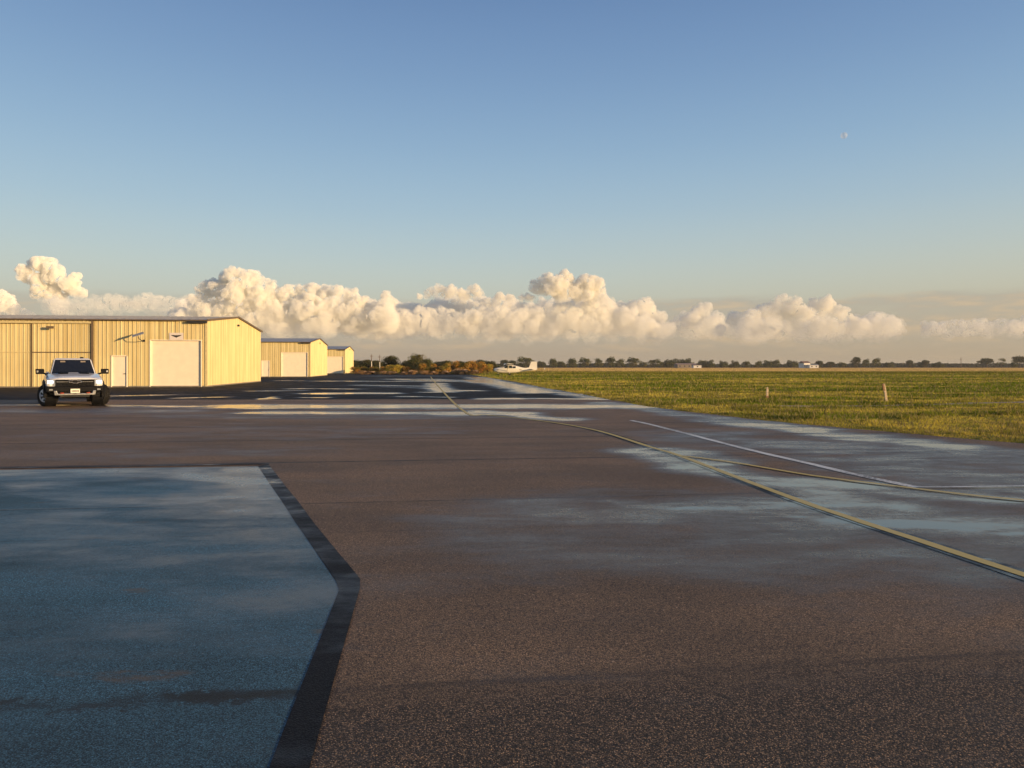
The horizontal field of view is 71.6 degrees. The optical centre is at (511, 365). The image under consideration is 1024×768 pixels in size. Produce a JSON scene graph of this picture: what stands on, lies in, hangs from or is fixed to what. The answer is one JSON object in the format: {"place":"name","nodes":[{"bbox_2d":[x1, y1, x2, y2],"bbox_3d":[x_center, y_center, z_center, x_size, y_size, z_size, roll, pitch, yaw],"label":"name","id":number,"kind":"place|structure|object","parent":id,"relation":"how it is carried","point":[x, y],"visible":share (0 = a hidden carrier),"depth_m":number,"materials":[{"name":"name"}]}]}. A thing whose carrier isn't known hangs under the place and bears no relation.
{"place":"outdoors","nodes":[
{"label":"outdoors","id":0,"kind":"place"},
{"bbox_2d":[0,374,603,399],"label":"apron","id":1,"kind":"object","parent":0,"point":[380,386],"visible":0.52,"depth_m":47.93,"materials":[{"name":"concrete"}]},
{"bbox_2d":[0,315,262,387],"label":"hangar","id":2,"kind":"structure","parent":1,"relation":"on","point":[209,351],"depth_m":55.31,"materials":[{"name":"beige metal"}]},
{"bbox_2d":[0,323,30,385],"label":"door leaf","id":3,"kind":"structure","parent":2,"relation":"in","point":[15,338],"depth_m":54.21,"materials":[{"name":"beige metal"}]},
{"bbox_2d":[31,323,90,386],"bbox_3d":[-34.620,-0.835,54.568,4.300,4.870,0.090,0,0,-7],"label":"door leaf","id":4,"kind":"structure","parent":2,"relation":"in","point":[66,340],"depth_m":54.50,"materials":[{"name":"beige metal"}]},
{"bbox_2d":[112,356,125,385],"bbox_3d":[-30.485,0.430,55.136,1.060,2.360,0.135,0,0,-7],"label":"walk door","id":5,"kind":"structure","parent":2,"relation":"in","point":[118,362],"depth_m":55.15,"materials":[{"name":"white metal"}]},
{"bbox_2d":[132,332,144,341],"bbox_3d":[-28.755,-2.267,54.624,0.856,0.754,1.166,0,0,-24],"label":"wall lamp","id":6,"kind":"object","parent":2,"relation":"attached to","point":[137,334],"visible":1,"depth_m":54.33,"materials":[{"name":"grey metal"}]},
{"bbox_2d":[169,333,182,339],"bbox_3d":[-26.268,-2.320,55.565,1.040,0.560,0.045,0,0,-7],"label":"wall sign","id":7,"kind":"object","parent":2,"relation":"attached to","point":[175,336],"visible":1,"depth_m":55.55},
{"bbox_2d":[151,341,200,385],"bbox_3d":[-26.340,-0.190,55.740,3.760,3.600,0.040,0,0,-7],"label":"roller door","id":8,"kind":"structure","parent":2,"relation":"in","point":[173,363],"depth_m":55.73,"materials":[{"name":"white metal"}]},
{"bbox_2d":[261,338,327,376],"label":"hangar","id":9,"kind":"structure","parent":1,"relation":"on","point":[293,357],"depth_m":106.33,"materials":[{"name":"beige metal"}]},
{"bbox_2d":[262,361,268,375],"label":"walk door","id":10,"kind":"structure","parent":9,"relation":"in","point":[265,364],"depth_m":105.78,"materials":[{"name":"white metal"}]},
{"bbox_2d":[282,353,306,375],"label":"roller door","id":11,"kind":"structure","parent":9,"relation":"in","point":[293,364],"depth_m":106.35,"materials":[{"name":"white metal"}]},
{"bbox_2d":[431,377,1023,579],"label":"taxiway line","id":12,"kind":"object","parent":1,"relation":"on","point":[975,558],"visible":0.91,"depth_m":7.90,"materials":[{"name":"yellow paint"}]},
{"bbox_2d":[0,399,1023,767],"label":"pavement","id":13,"kind":"structure","parent":0,"point":[536,593],"depth_m":5.57,"materials":[{"name":"grey asphalt"}]},
{"bbox_2d":[35,357,109,406],"bbox_3d":[-19.235,0.633,31.056,2.679,2.066,5.805,0,0,-34],"label":"pickup truck","id":14,"kind":"object","parent":13,"relation":"on","point":[72,378],"visible":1,"depth_m":29.19,"materials":[{"name":"white paint"}]},
{"bbox_2d":[0,466,338,767],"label":"coated pad","id":15,"kind":"object","parent":13,"relation":"on","point":[174,617],"visible":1,"depth_m":4.67,"materials":[{"name":"blue paint"}]},
{"bbox_2d":[0,463,359,767],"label":"sealant strip","id":16,"kind":"object","parent":13,"relation":"on","point":[296,745],"visible":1,"depth_m":4.11,"materials":[{"name":"black asphalt"}]},
{"bbox_2d":[630,420,917,486],"bbox_3d":[4.502,1.644,15.551,0.308,0.001,12.046,0,0,-9],"label":"edge line","id":17,"kind":"object","parent":13,"relation":"on","point":[865,476],"visible":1,"depth_m":12.35,"materials":[{"name":"white paint"}]},
{"bbox_2d":[686,456,1023,500],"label":"taxiway line","id":18,"kind":"object","parent":13,"relation":"on","point":[861,481],"visible":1,"depth_m":10.07,"materials":[{"name":"yellow paint"}]},
{"bbox_2d":[0,0,1023,364],"label":"sky","id":19,"kind":"structure","parent":0,"point":[753,181],"materials":[{"name":"blue"}]},
{"bbox_2d":[347,367,1023,442],"bbox_3d":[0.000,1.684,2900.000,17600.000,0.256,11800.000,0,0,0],"label":"ground","id":20,"kind":"structure","parent":0,"point":[754,380],"depth_m":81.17,"materials":[{"name":"green plant"}]},
{"bbox_2d":[327,346,353,373],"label":"hangar","id":21,"kind":"structure","parent":20,"relation":"on","point":[340,359],"depth_m":152.63,"materials":[{"name":"beige metal"}]},
{"bbox_2d":[327,357,342,372],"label":"roller door","id":22,"kind":"structure","parent":21,"relation":"in","point":[334,364],"depth_m":152.52,"materials":[{"name":"white metal"}]},
{"bbox_2d":[350,367,361,373],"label":"bush","id":23,"kind":"object","parent":20,"relation":"on","point":[355,369],"visible":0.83,"depth_m":145.72,"materials":[{"name":"brown plant"}]},
{"bbox_2d":[354,359,363,367],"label":"tree","id":24,"kind":"object","parent":20,"relation":"on","point":[356,364],"visible":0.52,"depth_m":198.80,"materials":[{"name":"green plant"}]},
{"bbox_2d":[360,367,368,372],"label":"bush","id":25,"kind":"object","parent":20,"relation":"on","point":[365,369],"visible":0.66,"depth_m":148.34,"materials":[{"name":"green plant"}]},
{"bbox_2d":[357,359,373,367],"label":"tree","id":26,"kind":"object","parent":20,"relation":"on","point":[365,363],"visible":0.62,"depth_m":199.11,"materials":[{"name":"green plant"}]},
{"bbox_2d":[368,366,380,371],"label":"bush","id":27,"kind":"object","parent":20,"relation":"on","point":[375,369],"visible":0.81,"depth_m":146.45,"materials":[{"name":"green plant"}]},
{"bbox_2d":[369,360,383,366],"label":"tree","id":28,"kind":"object","parent":20,"relation":"on","point":[376,363],"visible":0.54,"depth_m":198.96,"materials":[{"name":"green plant"}]},
{"bbox_2d":[381,355,400,366],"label":"tree","id":29,"kind":"object","parent":20,"relation":"on","point":[389,360],"visible":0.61,"depth_m":174.37,"materials":[{"name":"green plant"}]},
{"bbox_2d":[385,364,401,373],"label":"bush","id":30,"kind":"object","parent":20,"relation":"on","point":[395,368],"visible":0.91,"depth_m":142.31,"materials":[{"name":"green plant"}]},
{"bbox_2d":[388,371,398,374],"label":"bush","id":31,"kind":"object","parent":20,"relation":"on","point":[392,372],"visible":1,"depth_m":137.74,"materials":[{"name":"brown plant"}]},
{"bbox_2d":[401,360,407,370],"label":"tree","id":32,"kind":"object","parent":20,"relation":"on","point":[404,363],"visible":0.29,"depth_m":179.15,"materials":[{"name":"green plant"}]},
{"bbox_2d":[403,366,415,371],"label":"bush","id":33,"kind":"object","parent":20,"relation":"on","point":[409,368],"visible":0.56,"depth_m":143.39,"materials":[{"name":"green plant"}]},
{"bbox_2d":[408,370,418,374],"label":"bush","id":34,"kind":"object","parent":20,"relation":"on","point":[412,372],"visible":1,"depth_m":136.66,"materials":[{"name":"brown plant"}]},
{"bbox_2d":[407,353,425,369],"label":"tree","id":35,"kind":"object","parent":20,"relation":"on","point":[413,361],"visible":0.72,"depth_m":169.19,"materials":[{"name":"green plant"}]},
{"bbox_2d":[416,363,429,371],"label":"bush","id":36,"kind":"object","parent":20,"relation":"on","point":[421,367],"visible":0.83,"depth_m":142.35,"materials":[{"name":"brown plant"}]},
{"bbox_2d":[417,358,432,366],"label":"tree","id":37,"kind":"object","parent":20,"relation":"on","point":[427,362],"visible":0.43,"depth_m":164.17,"materials":[{"name":"green plant"}]},
{"bbox_2d":[425,366,435,373],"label":"bush","id":38,"kind":"object","parent":20,"relation":"on","point":[428,369],"visible":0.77,"depth_m":139.61,"materials":[{"name":"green plant"}]},
{"bbox_2d":[434,361,442,365],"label":"tree","id":39,"kind":"object","parent":20,"relation":"on","point":[438,363],"visible":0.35,"depth_m":214.42,"materials":[{"name":"green plant"}]},
{"bbox_2d":[435,365,445,373],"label":"bush","id":40,"kind":"object","parent":20,"relation":"on","point":[440,369],"visible":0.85,"depth_m":138.47,"materials":[{"name":"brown plant"}]},
{"bbox_2d":[441,370,450,374],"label":"bush","id":41,"kind":"object","parent":20,"relation":"on","point":[446,372],"visible":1,"depth_m":136.66,"materials":[{"name":"brown plant"}]},
{"bbox_2d":[442,363,451,371],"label":"bush","id":42,"kind":"object","parent":20,"relation":"on","point":[447,366],"visible":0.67,"depth_m":141.22,"materials":[{"name":"brown plant"}]},
{"bbox_2d":[450,360,459,373],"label":"bush","id":43,"kind":"object","parent":20,"relation":"on","point":[454,365],"visible":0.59,"depth_m":145.40,"materials":[{"name":"brown plant"}]},
{"bbox_2d":[451,368,461,374],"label":"bush","id":44,"kind":"object","parent":20,"relation":"on","point":[456,371],"visible":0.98,"depth_m":136.63,"materials":[{"name":"brown plant"}]},
{"bbox_2d":[457,363,469,370],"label":"bush","id":45,"kind":"object","parent":20,"relation":"on","point":[464,366],"visible":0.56,"depth_m":142.49,"materials":[{"name":"brown plant"}]},
{"bbox_2d":[459,369,470,374],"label":"bush","id":46,"kind":"object","parent":20,"relation":"on","point":[464,371],"visible":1,"depth_m":135.56,"materials":[{"name":"brown plant"}]},
{"bbox_2d":[466,360,478,373],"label":"bush","id":47,"kind":"object","parent":20,"relation":"on","point":[473,365],"visible":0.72,"depth_m":146.50,"materials":[{"name":"brown plant"}]},
{"bbox_2d":[475,359,487,370],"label":"tree","id":48,"kind":"object","parent":20,"relation":"on","point":[479,360],"visible":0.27,"depth_m":214.27,"materials":[{"name":"green plant"}]},
{"bbox_2d":[476,362,487,373],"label":"bush","id":49,"kind":"object","parent":20,"relation":"on","point":[481,367],"visible":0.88,"depth_m":149.45,"materials":[{"name":"brown plant"}]},
{"bbox_2d":[485,364,493,373],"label":"bush","id":50,"kind":"object","parent":20,"relation":"on","point":[489,367],"visible":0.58,"depth_m":151.57,"materials":[{"name":"green plant"}]},
{"bbox_2d":[486,361,498,368],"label":"tree","id":51,"kind":"object","parent":20,"relation":"on","point":[493,363],"visible":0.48,"depth_m":214.15,"materials":[{"name":"green plant"}]},
{"bbox_2d":[500,360,511,365],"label":"tree","id":52,"kind":"object","parent":20,"relation":"on","point":[504,361],"visible":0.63,"depth_m":558.92,"materials":[{"name":"green plant"}]},
{"bbox_2d":[493,362,536,374],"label":"light aeroplane","id":53,"kind":"object","parent":20,"relation":"on","point":[509,368],"visible":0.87,"depth_m":131.82,"materials":[{"name":"white metal"}]},
{"bbox_2d":[516,356,533,367],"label":"tree","id":54,"kind":"object","parent":20,"relation":"on","point":[526,362],"visible":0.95,"depth_m":563.14,"materials":[{"name":"green plant"}]},
{"bbox_2d":[537,361,546,367],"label":"tree","id":55,"kind":"object","parent":20,"relation":"on","point":[542,364],"visible":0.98,"depth_m":598.54,"materials":[{"name":"green plant"}]},
{"bbox_2d":[548,358,557,367],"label":"tree","id":56,"kind":"object","parent":20,"relation":"on","point":[553,361],"visible":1,"depth_m":565.66,"materials":[{"name":"green plant"}]},
{"bbox_2d":[557,361,566,367],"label":"tree","id":57,"kind":"object","parent":20,"relation":"on","point":[561,364],"visible":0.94,"depth_m":601.79,"materials":[{"name":"green plant"}]},
{"bbox_2d":[566,358,576,367],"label":"tree","id":58,"kind":"object","parent":20,"relation":"on","point":[573,362],"visible":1,"depth_m":569.57,"materials":[{"name":"green plant"}]},
{"bbox_2d":[578,357,591,367],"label":"tree","id":59,"kind":"object","parent":20,"relation":"on","point":[585,363],"visible":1,"depth_m":575.62,"materials":[{"name":"green plant"}]},
{"bbox_2d":[594,358,602,366],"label":"tree","id":60,"kind":"object","parent":20,"relation":"on","point":[598,361],"visible":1,"depth_m":611.39,"materials":[{"name":"green plant"}]},
{"bbox_2d":[605,356,616,367],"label":"tree","id":61,"kind":"object","parent":20,"relation":"on","point":[611,360],"visible":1,"depth_m":578.30,"materials":[{"name":"green plant"}]},
{"bbox_2d":[614,359,624,367],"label":"tree","id":62,"kind":"object","parent":20,"relation":"on","point":[619,362],"visible":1,"depth_m":615.40,"materials":[{"name":"green plant"}]},
{"bbox_2d":[625,357,640,366],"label":"tree","id":63,"kind":"object","parent":20,"relation":"on","point":[633,364],"visible":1,"depth_m":582.88,"materials":[{"name":"green plant"}]},
{"bbox_2d":[639,361,646,367],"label":"tree","id":64,"kind":"object","parent":20,"relation":"on","point":[643,365],"visible":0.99,"depth_m":620.78,"materials":[{"name":"green plant"}]},
{"bbox_2d":[648,359,661,367],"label":"tree","id":65,"kind":"object","parent":20,"relation":"on","point":[653,363],"visible":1,"depth_m":586.92,"materials":[{"name":"green plant"}]},
{"bbox_2d":[661,358,680,367],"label":"tree","id":66,"kind":"object","parent":20,"relation":"on","point":[668,363],"visible":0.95,"depth_m":589.85,"materials":[{"name":"green plant"}]},
{"bbox_2d":[675,358,693,362],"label":"tree","id":67,"kind":"object","parent":20,"relation":"on","point":[685,361],"visible":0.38,"depth_m":625.85,"materials":[{"name":"green plant"}]},
{"bbox_2d":[674,363,695,367],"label":"farmhouse","id":68,"kind":"object","parent":20,"relation":"on","point":[682,365],"visible":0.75,"depth_m":555.66,"materials":[{"name":"beige"}]},
{"bbox_2d":[369,363,1023,367],"bbox_3d":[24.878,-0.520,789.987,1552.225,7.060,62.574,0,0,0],"label":"wood","id":69,"kind":"object","parent":20,"relation":"on","point":[929,365],"visible":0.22,"depth_m":766.00,"materials":[{"name":"green plant"}]},
{"bbox_2d":[699,360,715,367],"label":"tree","id":70,"kind":"object","parent":20,"relation":"on","point":[709,364],"visible":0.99,"depth_m":561.39,"materials":[{"name":"green plant"}]},
{"bbox_2d":[718,361,729,367],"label":"tree","id":71,"kind":"object","parent":20,"relation":"on","point":[722,364],"visible":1,"depth_m":598.41,"materials":[{"name":"green plant"}]},
{"bbox_2d":[730,360,738,367],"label":"tree","id":72,"kind":"object","parent":20,"relation":"on","point":[735,364],"visible":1,"depth_m":565.40,"materials":[{"name":"green plant"}]},
{"bbox_2d":[741,361,749,367],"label":"tree","id":73,"kind":"object","parent":20,"relation":"on","point":[745,364],"visible":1,"depth_m":603.19,"materials":[{"name":"green plant"}]},
{"bbox_2d":[754,361,762,367],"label":"tree","id":74,"kind":"object","parent":20,"relation":"on","point":[757,364],"visible":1,"depth_m":569.85,"materials":[{"name":"green plant"}]},
{"bbox_2d":[761,360,774,367],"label":"tree","id":75,"kind":"object","parent":20,"relation":"on","point":[766,363],"visible":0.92,"depth_m":605.04,"materials":[{"name":"green plant"}]},
{"bbox_2d":[772,359,780,367],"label":"tree","id":76,"kind":"object","parent":20,"relation":"on","point":[776,362],"visible":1,"depth_m":573.91,"materials":[{"name":"green plant"}]},
{"bbox_2d":[784,360,798,367],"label":"tree","id":77,"kind":"object","parent":20,"relation":"on","point":[791,364],"visible":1,"depth_m":610.24,"materials":[{"name":"green plant"}]},
{"bbox_2d":[799,361,809,367],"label":"farmhouse","id":78,"kind":"object","parent":20,"relation":"on","point":[803,364],"visible":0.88,"depth_m":557.82,"materials":[{"name":"white"}]},
{"bbox_2d":[807,365,818,367],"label":"outbuilding","id":79,"kind":"structure","parent":20,"relation":"on","point":[812,366],"depth_m":552.00,"materials":[{"name":"white"}]},
{"bbox_2d":[814,360,822,366],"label":"tree","id":80,"kind":"object","parent":20,"relation":"on","point":[819,363],"visible":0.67,"depth_m":577.69,"materials":[{"name":"green plant"}]},
{"bbox_2d":[824,362,834,367],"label":"tree","id":81,"kind":"object","parent":20,"relation":"on","point":[829,364],"visible":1,"depth_m":615.35,"materials":[{"name":"green plant"}]},
{"bbox_2d":[837,362,846,366],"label":"tree","id":82,"kind":"object","parent":20,"relation":"on","point":[841,364],"visible":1,"depth_m":582.73,"materials":[{"name":"green plant"}]},
{"bbox_2d":[851,357,860,367],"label":"tree","id":83,"kind":"object","parent":20,"relation":"on","point":[854,361],"visible":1,"depth_m":618.76,"materials":[{"name":"green plant"}]},
{"bbox_2d":[862,359,869,366],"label":"tree","id":84,"kind":"object","parent":20,"relation":"on","point":[865,362],"visible":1,"depth_m":586.41,"materials":[{"name":"green plant"}]},
{"bbox_2d":[871,358,880,366],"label":"tree","id":85,"kind":"object","parent":20,"relation":"on","point":[875,362],"visible":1,"depth_m":623.03,"materials":[{"name":"green plant"}]},
{"bbox_2d":[882,384,887,400],"bbox_3d":[17.780,1.280,33.858,0.265,0.880,0.085,0,0,0],"label":"marker stake","id":86,"kind":"object","parent":20,"relation":"on","point":[884,390],"visible":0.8,"depth_m":33.83,"materials":[{"name":"white paint"}]},
{"bbox_2d":[883,362,894,367],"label":"tree","id":87,"kind":"object","parent":20,"relation":"on","point":[889,364],"visible":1,"depth_m":590.37,"materials":[{"name":"green plant"}]},
{"bbox_2d":[906,360,914,367],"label":"tree","id":88,"kind":"object","parent":20,"relation":"on","point":[910,363],"visible":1,"depth_m":628.01,"materials":[{"name":"green plant"}]},
{"bbox_2d":[916,360,929,367],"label":"tree","id":89,"kind":"object","parent":20,"relation":"on","point":[923,363],"visible":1,"depth_m":593.86,"materials":[{"name":"green plant"}]},
{"bbox_2d":[931,362,943,367],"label":"tree","id":90,"kind":"object","parent":20,"relation":"on","point":[936,365],"visible":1,"depth_m":561.05,"materials":[{"name":"green plant"}]},
{"bbox_2d":[976,358,993,367],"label":"tree","id":91,"kind":"object","parent":20,"relation":"on","point":[986,361],"visible":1,"depth_m":598.56,"materials":[{"name":"green plant"}]},
{"bbox_2d":[996,358,1005,367],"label":"tree","id":92,"kind":"object","parent":20,"relation":"on","point":[1003,360],"visible":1,"depth_m":565.70,"materials":[{"name":"green plant"}]},
{"bbox_2d":[1010,361,1018,367],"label":"tree","id":93,"kind":"object","parent":20,"relation":"on","point":[1013,364],"visible":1,"depth_m":569.56,"materials":[{"name":"green plant"}]},
{"bbox_2d":[1011,355,1023,367],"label":"tree","id":94,"kind":"object","parent":20,"relation":"on","point":[1019,359],"visible":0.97,"depth_m":600.77,"materials":[{"name":"green plant"}]},
{"bbox_2d":[467,368,1023,374],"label":"dry grass","id":95,"kind":"structure","parent":0,"point":[691,371],"depth_m":209.72,"materials":[{"name":"plant"}]},
{"bbox_2d":[718,401,1023,406],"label":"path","id":96,"kind":"structure","parent":0,"point":[913,404],"depth_m":30.83,"materials":[{"name":"brown soil"}]}
]}

